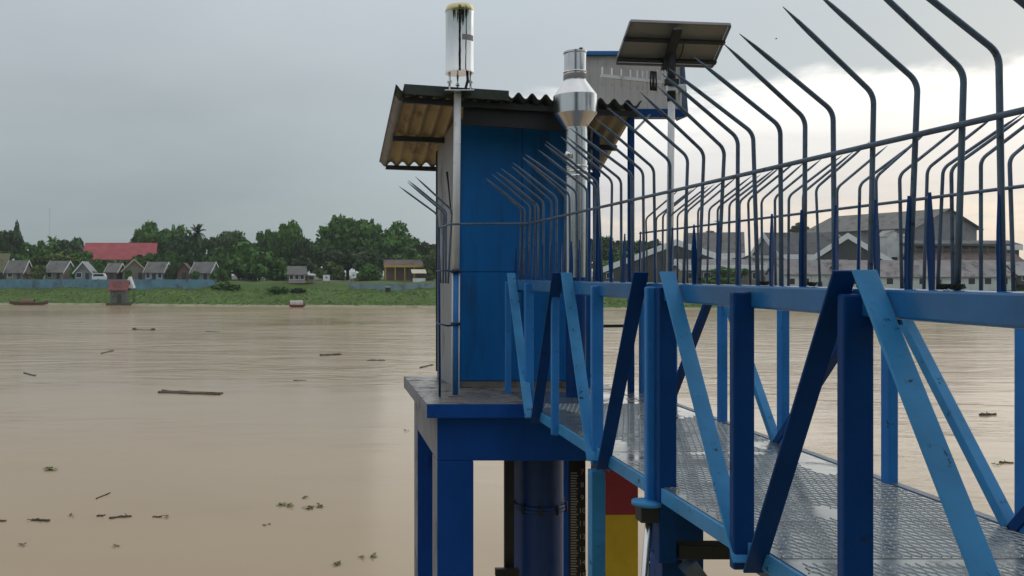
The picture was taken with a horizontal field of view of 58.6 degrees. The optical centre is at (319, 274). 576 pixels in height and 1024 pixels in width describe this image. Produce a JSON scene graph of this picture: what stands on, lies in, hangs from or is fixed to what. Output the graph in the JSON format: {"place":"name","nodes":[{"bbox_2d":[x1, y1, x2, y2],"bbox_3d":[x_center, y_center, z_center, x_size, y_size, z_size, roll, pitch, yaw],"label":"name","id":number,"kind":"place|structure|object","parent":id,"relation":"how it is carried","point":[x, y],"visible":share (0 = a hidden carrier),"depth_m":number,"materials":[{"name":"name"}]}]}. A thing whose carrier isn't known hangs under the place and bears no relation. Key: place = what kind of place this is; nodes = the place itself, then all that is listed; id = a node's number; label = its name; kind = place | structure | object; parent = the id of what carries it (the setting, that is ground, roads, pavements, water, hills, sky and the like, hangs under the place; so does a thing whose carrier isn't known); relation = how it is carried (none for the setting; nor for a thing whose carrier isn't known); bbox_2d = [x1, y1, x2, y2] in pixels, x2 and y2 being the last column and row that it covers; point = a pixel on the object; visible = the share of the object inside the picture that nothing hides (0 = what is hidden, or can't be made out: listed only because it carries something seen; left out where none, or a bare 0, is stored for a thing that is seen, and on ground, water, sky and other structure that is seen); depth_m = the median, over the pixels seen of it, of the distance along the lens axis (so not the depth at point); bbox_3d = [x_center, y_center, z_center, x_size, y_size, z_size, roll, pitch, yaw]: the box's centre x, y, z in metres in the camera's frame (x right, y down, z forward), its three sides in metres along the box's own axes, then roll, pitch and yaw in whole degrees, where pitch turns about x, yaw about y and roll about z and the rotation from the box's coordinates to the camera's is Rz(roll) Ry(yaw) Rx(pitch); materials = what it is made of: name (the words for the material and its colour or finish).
{"place":"outdoors","nodes":[
{"label":"outdoors","id":0,"kind":"place"},
{"bbox_2d":[119,259,144,278],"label":"house","id":1,"kind":"structure","parent":0,"point":[135,267],"depth_m":202.49,"materials":[{"name":"beige paint"}]},
{"bbox_2d":[0,305,1013,575],"bbox_3d":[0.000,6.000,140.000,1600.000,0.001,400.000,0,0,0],"label":"river","id":2,"kind":"structure","parent":0,"point":[290,415],"depth_m":33.88,"materials":[{"name":"liquid"}]},
{"bbox_2d":[9,299,47,304],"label":"boat","id":3,"kind":"object","parent":2,"relation":"on","point":[23,301],"visible":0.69,"depth_m":174.27,"materials":[{"name":"brown wood"}]},
{"bbox_2d":[106,280,132,304],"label":"floating hut","id":4,"kind":"object","parent":2,"relation":"on","point":[119,291],"visible":0.97,"depth_m":172.81,"materials":[{"name":"red metal"}]},
{"bbox_2d":[158,389,222,394],"bbox_3d":[-6.558,5.975,44.548,3.356,0.177,0.683,0,0,15],"label":"driftwood log","id":5,"kind":"object","parent":2,"relation":"on","point":[189,392],"visible":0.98,"depth_m":44.42,"materials":[{"name":"brown wood"}]},
{"bbox_2d":[289,300,304,306],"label":"boat","id":6,"kind":"object","parent":2,"relation":"on","point":[296,303],"visible":0.86,"depth_m":161.67,"materials":[{"name":"white metal"}]},
{"bbox_2d":[504,461,513,566],"bbox_3d":[2.002,4.447,9.330,0.095,6.105,0.060,0,0,0],"label":"guide rail","id":7,"kind":"object","parent":2,"relation":"in","point":[508,513],"depth_m":9.30,"materials":[{"name":"metal"}]},
{"bbox_2d":[404,376,641,575],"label":"platform","id":8,"kind":"structure","parent":2,"relation":"in","point":[455,438],"depth_m":8.65,"materials":[{"name":"blue paint"}]},
{"bbox_2d":[443,2,473,396],"bbox_3d":[1.425,-0.757,9.060,0.319,4.009,0.298,0,0,0],"label":"rain gauge","id":9,"kind":"object","parent":8,"relation":"on","point":[459,39],"visible":0.93,"depth_m":9.02,"materials":[{"name":"white paint"}]},
{"bbox_2d":[400,177,528,396],"bbox_3d":[1.391,0.158,8.700,1.188,2.193,0.721,0,0,0],"label":"spike guard","id":10,"kind":"object","parent":8,"relation":"on","point":[441,209],"visible":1,"depth_m":8.75,"materials":[{"name":"blue paint"}]},
{"bbox_2d":[379,84,641,387],"bbox_3d":[2.134,-0.363,10.344,2.708,3.220,2.512,0,0,0],"label":"instrument hut","id":11,"kind":"object","parent":8,"relation":"on","point":[503,130],"visible":0.69,"depth_m":9.73,"materials":[{"name":"metal"}]},
{"bbox_2d":[522,129,584,380],"bbox_3d":[2.585,-0.253,9.749,0.691,2.850,0.030,0,0,0],"label":"door","id":12,"kind":"structure","parent":11,"relation":"in","point":[533,141],"depth_m":9.73,"materials":[{"name":"blue metal"}]},
{"bbox_2d":[495,461,566,575],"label":"stilling well pipe","id":13,"kind":"object","parent":8,"relation":"hanging from","point":[540,505],"visible":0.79,"depth_m":9.31,"materials":[{"name":"metal"}]},
{"bbox_2d":[553,47,596,397],"bbox_3d":[2.608,-0.536,9.000,0.436,3.567,0.436,0,0,0],"label":"steel canister","id":14,"kind":"object","parent":8,"relation":"on","point":[575,102],"visible":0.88,"depth_m":8.90,"materials":[{"name":"silver metal"}]},
{"bbox_2d":[569,461,585,575],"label":"staff gauge","id":15,"kind":"object","parent":8,"relation":"attached to","point":[577,518],"visible":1,"depth_m":9.12,"materials":[{"name":"black metal"}]},
{"bbox_2d":[593,131,598,280],"bbox_3d":[3.027,-0.162,9.650,0.055,2.817,0.060,0,0,0],"label":"corner prop","id":16,"kind":"object","parent":8,"relation":"on","point":[595,155],"visible":0.29,"depth_m":9.62,"materials":[{"name":"blue paint"}]},
{"bbox_2d":[588,287,729,575],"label":"bridge pier","id":17,"kind":"structure","parent":2,"relation":"in","point":[674,544],"depth_m":5.16,"materials":[{"name":"blue paint"}]},
{"bbox_2d":[485,0,1023,575],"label":"footbridge","id":18,"kind":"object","parent":17,"relation":"on","point":[779,500],"visible":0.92,"depth_m":4.30,"materials":[{"name":"blue paint"}]},
{"bbox_2d":[586,51,687,392],"bbox_3d":[3.521,-0.719,10.348,1.093,3.931,2.007,0,0,41],"label":"sign board","id":19,"kind":"object","parent":18,"relation":"on","point":[606,91],"visible":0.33,"depth_m":10.60,"materials":[{"name":"blue paint"}]},
{"bbox_2d":[615,19,730,271],"bbox_3d":[3.437,-1.167,8.578,0.994,2.534,0.482,0,0,0],"label":"solar mast","id":20,"kind":"object","parent":18,"relation":"on","point":[667,46],"visible":0.84,"depth_m":8.57,"materials":[{"name":"grey metal"}]},
{"bbox_2d":[600,67,685,109],"bbox_3d":[3.142,-1.814,8.575,0.826,0.410,0.150,0,0,0],"label":"aerial","id":21,"kind":"object","parent":20,"relation":"attached to","point":[653,81],"visible":0.91,"depth_m":8.54,"materials":[{"name":"white paint"}]},
{"bbox_2d":[937,284,948,289],"bbox_3d":[2.023,0.039,2.857,0.030,0.020,0.032,0,0,-25],"label":"weed tuft","id":22,"kind":"object","parent":18,"relation":"on","point":[942,286],"visible":0.97,"depth_m":2.85,"materials":[{"name":"green plant"}]},
{"bbox_2d":[947,284,965,289],"bbox_3d":[2.029,0.039,2.808,0.057,0.020,0.033,0,0,15],"label":"weed tuft","id":23,"kind":"object","parent":18,"relation":"on","point":[956,286],"visible":1,"depth_m":2.81,"materials":[{"name":"green plant"}]},
{"bbox_2d":[0,275,1023,309],"bbox_3d":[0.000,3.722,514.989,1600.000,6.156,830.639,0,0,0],"label":"bank","id":24,"kind":"structure","parent":0,"point":[330,285],"depth_m":176.62,"materials":[{"name":"green plant"}]},
{"bbox_2d":[0,253,11,278],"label":"house","id":25,"kind":"structure","parent":24,"relation":"on","point":[5,258],"depth_m":212.13,"materials":[{"name":"metal"}]},
{"bbox_2d":[0,230,22,258],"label":"tree","id":26,"kind":"object","parent":24,"relation":"on","point":[9,240],"visible":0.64,"depth_m":241.81,"materials":[{"name":"green plant"}]},
{"bbox_2d":[3,260,33,278],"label":"house","id":27,"kind":"structure","parent":24,"relation":"on","point":[17,269],"depth_m":207.01,"materials":[{"name":"beige wood"}]},
{"bbox_2d":[13,220,23,253],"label":"tree","id":28,"kind":"object","parent":24,"relation":"on","point":[17,229],"visible":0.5,"depth_m":245.82,"materials":[{"name":"green plant"}]},
{"bbox_2d":[14,252,37,266],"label":"shrub","id":29,"kind":"object","parent":24,"relation":"on","point":[23,256],"visible":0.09,"depth_m":218.57,"materials":[{"name":"green plant"}]},
{"bbox_2d":[19,240,54,257],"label":"tree","id":30,"kind":"object","parent":24,"relation":"on","point":[34,249],"visible":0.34,"depth_m":234.31,"materials":[{"name":"green plant"}]},
{"bbox_2d":[30,265,45,278],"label":"shrub","id":31,"kind":"object","parent":24,"relation":"on","point":[38,272],"visible":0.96,"depth_m":203.62,"materials":[{"name":"green plant"}]},
{"bbox_2d":[35,248,54,263],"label":"shrub","id":32,"kind":"object","parent":24,"relation":"on","point":[45,252],"visible":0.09,"depth_m":225.41,"materials":[{"name":"green plant"}]},
{"bbox_2d":[45,236,59,251],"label":"palm tree","id":33,"kind":"object","parent":24,"relation":"on","point":[51,240],"visible":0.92,"depth_m":252.59,"materials":[{"name":"green plant"}]},
{"bbox_2d":[30,251,80,267],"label":"shrub","id":34,"kind":"object","parent":24,"relation":"on","point":[39,260],"visible":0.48,"depth_m":216.85,"materials":[{"name":"green plant"}]},
{"bbox_2d":[45,260,73,278],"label":"house","id":35,"kind":"structure","parent":24,"relation":"on","point":[57,269],"depth_m":206.11,"materials":[{"name":"beige wood"}]},
{"bbox_2d":[47,237,83,253],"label":"tree","id":36,"kind":"object","parent":24,"relation":"on","point":[75,245],"visible":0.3,"depth_m":262.94,"materials":[{"name":"green plant"}]},
{"bbox_2d":[72,250,93,263],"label":"shrub","id":37,"kind":"object","parent":24,"relation":"on","point":[86,256],"visible":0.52,"depth_m":227.60,"materials":[{"name":"green plant"}]},
{"bbox_2d":[72,261,97,278],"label":"house","id":38,"kind":"structure","parent":24,"relation":"on","point":[84,270],"depth_m":204.00,"materials":[{"name":"metal"}]},
{"bbox_2d":[92,273,106,278],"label":"van","id":39,"kind":"object","parent":24,"relation":"on","point":[99,276],"visible":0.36,"depth_m":197.90,"materials":[{"name":"white metal"}]},
{"bbox_2d":[91,258,113,271],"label":"shrub","id":40,"kind":"object","parent":24,"relation":"on","point":[97,263],"visible":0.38,"depth_m":218.27,"materials":[{"name":"green plant"}]},
{"bbox_2d":[0,279,216,289],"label":"flood wall","id":41,"kind":"structure","parent":24,"relation":"on","point":[143,284],"depth_m":194.56,"materials":[{"name":"grey concrete"}]},
{"bbox_2d":[103,263,124,278],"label":"house","id":42,"kind":"structure","parent":24,"relation":"on","point":[112,270],"depth_m":204.88,"materials":[{"name":"grey wood"}]},
{"bbox_2d":[107,259,128,265],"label":"shrub","id":43,"kind":"object","parent":24,"relation":"on","point":[124,261],"visible":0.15,"depth_m":223.21,"materials":[{"name":"green plant"}]},
{"bbox_2d":[83,243,159,261],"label":"roof","id":44,"kind":"structure","parent":24,"relation":"on","point":[106,252],"depth_m":246.13,"materials":[{"name":"red metal"}]},
{"bbox_2d":[125,254,149,267],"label":"shrub","id":45,"kind":"object","parent":24,"relation":"on","point":[139,258],"visible":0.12,"depth_m":219.42,"materials":[{"name":"green plant"}]},
{"bbox_2d":[142,253,161,261],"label":"shrub","id":46,"kind":"object","parent":24,"relation":"on","point":[151,257],"visible":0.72,"depth_m":223.57,"materials":[{"name":"green plant"}]},
{"bbox_2d":[143,262,169,278],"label":"house","id":47,"kind":"structure","parent":24,"relation":"on","point":[154,270],"depth_m":201.60,"materials":[{"name":"grey metal"}]},
{"bbox_2d":[133,220,191,260],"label":"tree","id":48,"kind":"object","parent":24,"relation":"on","point":[149,232],"visible":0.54,"depth_m":259.79,"materials":[{"name":"green plant"}]},
{"bbox_2d":[165,264,176,279],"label":"shrub","id":49,"kind":"object","parent":24,"relation":"on","point":[170,271],"visible":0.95,"depth_m":199.83,"materials":[{"name":"green plant"}]},
{"bbox_2d":[162,251,185,269],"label":"shrub","id":50,"kind":"object","parent":24,"relation":"on","point":[171,258],"visible":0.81,"depth_m":221.03,"materials":[{"name":"green plant"}]},
{"bbox_2d":[173,263,191,279],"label":"house","id":51,"kind":"structure","parent":24,"relation":"on","point":[183,271],"depth_m":199.21,"materials":[{"name":"brown wood"}]},
{"bbox_2d":[165,232,206,270],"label":"tree","id":52,"kind":"object","parent":24,"relation":"on","point":[180,246],"visible":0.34,"depth_m":235.62,"materials":[{"name":"green plant"}]},
{"bbox_2d":[190,271,199,279],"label":"shrub","id":53,"kind":"object","parent":24,"relation":"on","point":[194,275],"visible":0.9,"depth_m":194.52,"materials":[{"name":"green plant"}]},
{"bbox_2d":[189,224,205,247],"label":"palm tree","id":54,"kind":"object","parent":24,"relation":"on","point":[197,233],"visible":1,"depth_m":225.00,"materials":[{"name":"green plant"}]},
{"bbox_2d":[185,237,221,264],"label":"tree","id":55,"kind":"object","parent":24,"relation":"on","point":[196,253],"visible":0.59,"depth_m":224.71,"materials":[{"name":"green plant"}]},
{"bbox_2d":[189,262,218,281],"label":"house","id":56,"kind":"structure","parent":24,"relation":"on","point":[206,270],"depth_m":198.14,"materials":[{"name":"grey metal"}]},
{"bbox_2d":[202,248,229,270],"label":"shrub","id":57,"kind":"object","parent":24,"relation":"on","point":[215,255],"visible":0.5,"depth_m":211.83,"materials":[{"name":"green plant"}]},
{"bbox_2d":[210,267,230,281],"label":"shrub","id":58,"kind":"object","parent":24,"relation":"on","point":[221,274],"visible":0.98,"depth_m":195.75,"materials":[{"name":"green plant"}]},
{"bbox_2d":[209,282,240,290],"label":"shrub","id":59,"kind":"object","parent":24,"relation":"on","point":[227,286],"visible":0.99,"depth_m":185.55,"materials":[{"name":"green plant"}]},
{"bbox_2d":[206,230,245,279],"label":"tree","id":60,"kind":"object","parent":24,"relation":"on","point":[225,241],"visible":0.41,"depth_m":247.87,"materials":[{"name":"green plant"}]},
{"bbox_2d":[220,240,259,279],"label":"shrub","id":61,"kind":"object","parent":24,"relation":"on","point":[242,250],"visible":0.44,"depth_m":212.30,"materials":[{"name":"green plant"}]},
{"bbox_2d":[238,249,288,280],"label":"shrub","id":62,"kind":"object","parent":24,"relation":"on","point":[266,266],"visible":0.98,"depth_m":202.41,"materials":[{"name":"green plant"}]},
{"bbox_2d":[253,229,282,259],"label":"tree","id":63,"kind":"object","parent":24,"relation":"on","point":[266,240],"visible":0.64,"depth_m":232.07,"materials":[{"name":"green plant"}]},
{"bbox_2d":[265,286,289,293],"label":"shrub","id":64,"kind":"object","parent":24,"relation":"on","point":[277,289],"visible":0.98,"depth_m":175.81,"materials":[{"name":"green plant"}]},
{"bbox_2d":[271,218,304,263],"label":"tree","id":65,"kind":"object","parent":24,"relation":"on","point":[289,233],"visible":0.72,"depth_m":233.51,"materials":[{"name":"green plant"}]},
{"bbox_2d":[289,288,306,292],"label":"shrub","id":66,"kind":"object","parent":24,"relation":"on","point":[297,290],"visible":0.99,"depth_m":176.84,"materials":[{"name":"green plant"}]},
{"bbox_2d":[287,266,311,283],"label":"house","id":67,"kind":"structure","parent":24,"relation":"on","point":[296,274],"depth_m":189.06,"materials":[{"name":"grey metal"}]},
{"bbox_2d":[286,255,319,273],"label":"shrub","id":68,"kind":"object","parent":24,"relation":"on","point":[301,260],"visible":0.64,"depth_m":212.68,"materials":[{"name":"green plant"}]},
{"bbox_2d":[293,237,314,280],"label":"tree","id":69,"kind":"object","parent":24,"relation":"on","point":[303,247],"visible":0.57,"depth_m":226.75,"materials":[{"name":"green plant"}]},
{"bbox_2d":[311,237,341,267],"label":"tree","id":70,"kind":"object","parent":24,"relation":"on","point":[320,243],"visible":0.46,"depth_m":224.05,"materials":[{"name":"green plant"}]},
{"bbox_2d":[312,260,346,280],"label":"shrub","id":71,"kind":"object","parent":24,"relation":"on","point":[333,271],"visible":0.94,"depth_m":208.12,"materials":[{"name":"green plant"}]},
{"bbox_2d":[316,245,365,270],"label":"tree","id":72,"kind":"object","parent":24,"relation":"on","point":[338,256],"visible":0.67,"depth_m":218.90,"materials":[{"name":"green plant"}]},
{"bbox_2d":[315,214,383,279],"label":"tree","id":73,"kind":"object","parent":24,"relation":"on","point":[345,232],"visible":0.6,"depth_m":226.51,"materials":[{"name":"green plant"}]},
{"bbox_2d":[354,263,382,280],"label":"shrub","id":74,"kind":"object","parent":24,"relation":"on","point":[367,272],"visible":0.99,"depth_m":205.59,"materials":[{"name":"green plant"}]},
{"bbox_2d":[346,250,393,272],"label":"shrub","id":75,"kind":"object","parent":24,"relation":"on","point":[375,258],"visible":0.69,"depth_m":212.96,"materials":[{"name":"green plant"}]},
{"bbox_2d":[356,237,393,256],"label":"tree","id":76,"kind":"object","parent":24,"relation":"on","point":[381,244],"visible":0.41,"depth_m":224.77,"materials":[{"name":"green plant"}]},
{"bbox_2d":[349,283,433,290],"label":"flood wall","id":77,"kind":"structure","parent":24,"relation":"on","point":[398,287],"depth_m":181.54,"materials":[{"name":"blue paint"}]},
{"bbox_2d":[378,220,420,256],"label":"tree","id":78,"kind":"object","parent":24,"relation":"on","point":[397,237],"visible":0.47,"depth_m":231.61,"materials":[{"name":"green plant"}]},
{"bbox_2d":[383,260,423,279],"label":"pavilion","id":79,"kind":"structure","parent":24,"relation":"on","point":[397,269],"depth_m":199.26,"materials":[{"name":"brown tile"}]},
{"bbox_2d":[392,247,424,259],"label":"shrub","id":80,"kind":"object","parent":24,"relation":"on","point":[408,253],"visible":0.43,"depth_m":214.44,"materials":[{"name":"green plant"}]},
{"bbox_2d":[411,269,425,281],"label":"stall","id":81,"kind":"object","parent":24,"relation":"on","point":[418,271],"visible":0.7,"depth_m":192.22,"materials":[{"name":"metal"}]},
{"bbox_2d":[402,241,435,265],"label":"tree","id":82,"kind":"object","parent":24,"relation":"on","point":[424,248],"visible":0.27,"depth_m":225.22,"materials":[{"name":"green plant"}]},
{"bbox_2d":[420,249,435,280],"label":"shrub","id":83,"kind":"object","parent":24,"relation":"on","point":[430,273],"visible":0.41,"depth_m":196.59,"materials":[{"name":"green plant"}]},
{"bbox_2d":[592,235,626,264],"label":"tree","id":84,"kind":"object","parent":24,"relation":"on","point":[606,240],"visible":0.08,"depth_m":207.28,"materials":[{"name":"green plant"}]},
{"bbox_2d":[591,250,635,280],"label":"shrub","id":85,"kind":"object","parent":24,"relation":"on","point":[616,256],"visible":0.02,"depth_m":200.24,"materials":[{"name":"green plant"}]},
{"bbox_2d":[602,239,661,258],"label":"tree","id":86,"kind":"object","parent":24,"relation":"on","point":[636,246],"visible":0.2,"depth_m":203.01,"materials":[{"name":"green plant"}]},
{"bbox_2d":[591,239,766,282],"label":"house","id":87,"kind":"structure","parent":24,"relation":"on","point":[616,270],"depth_m":175.58,"materials":[{"name":"metal"}]},
{"bbox_2d":[683,232,744,258],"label":"roof","id":88,"kind":"structure","parent":24,"relation":"on","point":[712,242],"depth_m":183.53,"materials":[{"name":"grey metal"}]},
{"bbox_2d":[673,259,766,284],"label":"house","id":89,"kind":"structure","parent":24,"relation":"on","point":[744,265],"depth_m":167.18,"materials":[{"name":"beige wood"}]},
{"bbox_2d":[701,266,751,284],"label":"shrub","id":90,"kind":"object","parent":24,"relation":"on","point":[723,277],"visible":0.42,"depth_m":163.48,"materials":[{"name":"green plant"}]},
{"bbox_2d":[741,255,784,281],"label":"house","id":91,"kind":"structure","parent":24,"relation":"on","point":[766,259],"depth_m":168.40,"materials":[{"name":"grey metal"}]},
{"bbox_2d":[751,232,839,259],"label":"roof","id":92,"kind":"structure","parent":24,"relation":"on","point":[825,239],"depth_m":184.64,"materials":[{"name":"metal"}]},
{"bbox_2d":[765,260,831,286],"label":"house","id":93,"kind":"structure","parent":24,"relation":"on","point":[812,271],"depth_m":161.34,"materials":[{"name":"grey metal"}]},
{"bbox_2d":[790,222,809,232],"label":"tree","id":94,"kind":"object","parent":24,"relation":"on","point":[795,228],"visible":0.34,"depth_m":234.17,"materials":[{"name":"green plant"}]},
{"bbox_2d":[807,233,892,259],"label":"house","id":95,"kind":"structure","parent":24,"relation":"on","point":[847,246],"depth_m":174.00,"materials":[{"name":"grey metal"}]},
{"bbox_2d":[879,230,898,259],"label":"house","id":96,"kind":"structure","parent":24,"relation":"on","point":[888,243],"depth_m":170.78,"materials":[{"name":"paint"}]},
{"bbox_2d":[807,208,983,243],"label":"roof","id":97,"kind":"structure","parent":24,"relation":"on","point":[887,221],"depth_m":189.12,"materials":[{"name":"grey metal"}]},
{"bbox_2d":[897,234,904,259],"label":"house","id":98,"kind":"structure","parent":24,"relation":"on","point":[898,246],"depth_m":170.46,"materials":[{"name":"metal"}]},
{"bbox_2d":[829,260,1010,289],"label":"house","id":99,"kind":"structure","parent":24,"relation":"on","point":[889,273],"depth_m":157.27,"materials":[{"name":"grey metal"}]},
{"bbox_2d":[886,278,893,284],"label":"window","id":100,"kind":"structure","parent":99,"relation":"in","point":[889,281],"depth_m":156.67,"materials":[{"name":"grey glass"}]},
{"bbox_2d":[968,278,975,284],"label":"window","id":101,"kind":"structure","parent":99,"relation":"in","point":[971,281],"depth_m":156.67,"materials":[{"name":"grey glass"}]},
{"bbox_2d":[984,278,991,284],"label":"window","id":102,"kind":"structure","parent":99,"relation":"in","point":[987,281],"depth_m":156.67,"materials":[{"name":"grey glass"}]},
{"bbox_2d":[903,241,1023,261],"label":"open gallery","id":103,"kind":"object","parent":24,"relation":"on","point":[970,250],"visible":0.18,"depth_m":169.08,"materials":[{"name":"metal"}]},
{"bbox_2d":[915,240,1022,255],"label":"house","id":104,"kind":"structure","parent":24,"relation":"on","point":[1018,246],"depth_m":174.45,"materials":[{"name":"metal"}]},
{"bbox_2d":[1006,262,1023,283],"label":"house","id":105,"kind":"structure","parent":24,"relation":"on","point":[1019,268],"depth_m":160.41,"materials":[{"name":"metal"}]},
{"bbox_2d":[0,0,1023,275],"label":"sky","id":106,"kind":"structure","parent":0,"point":[250,117],"materials":[{"name":"grey"}]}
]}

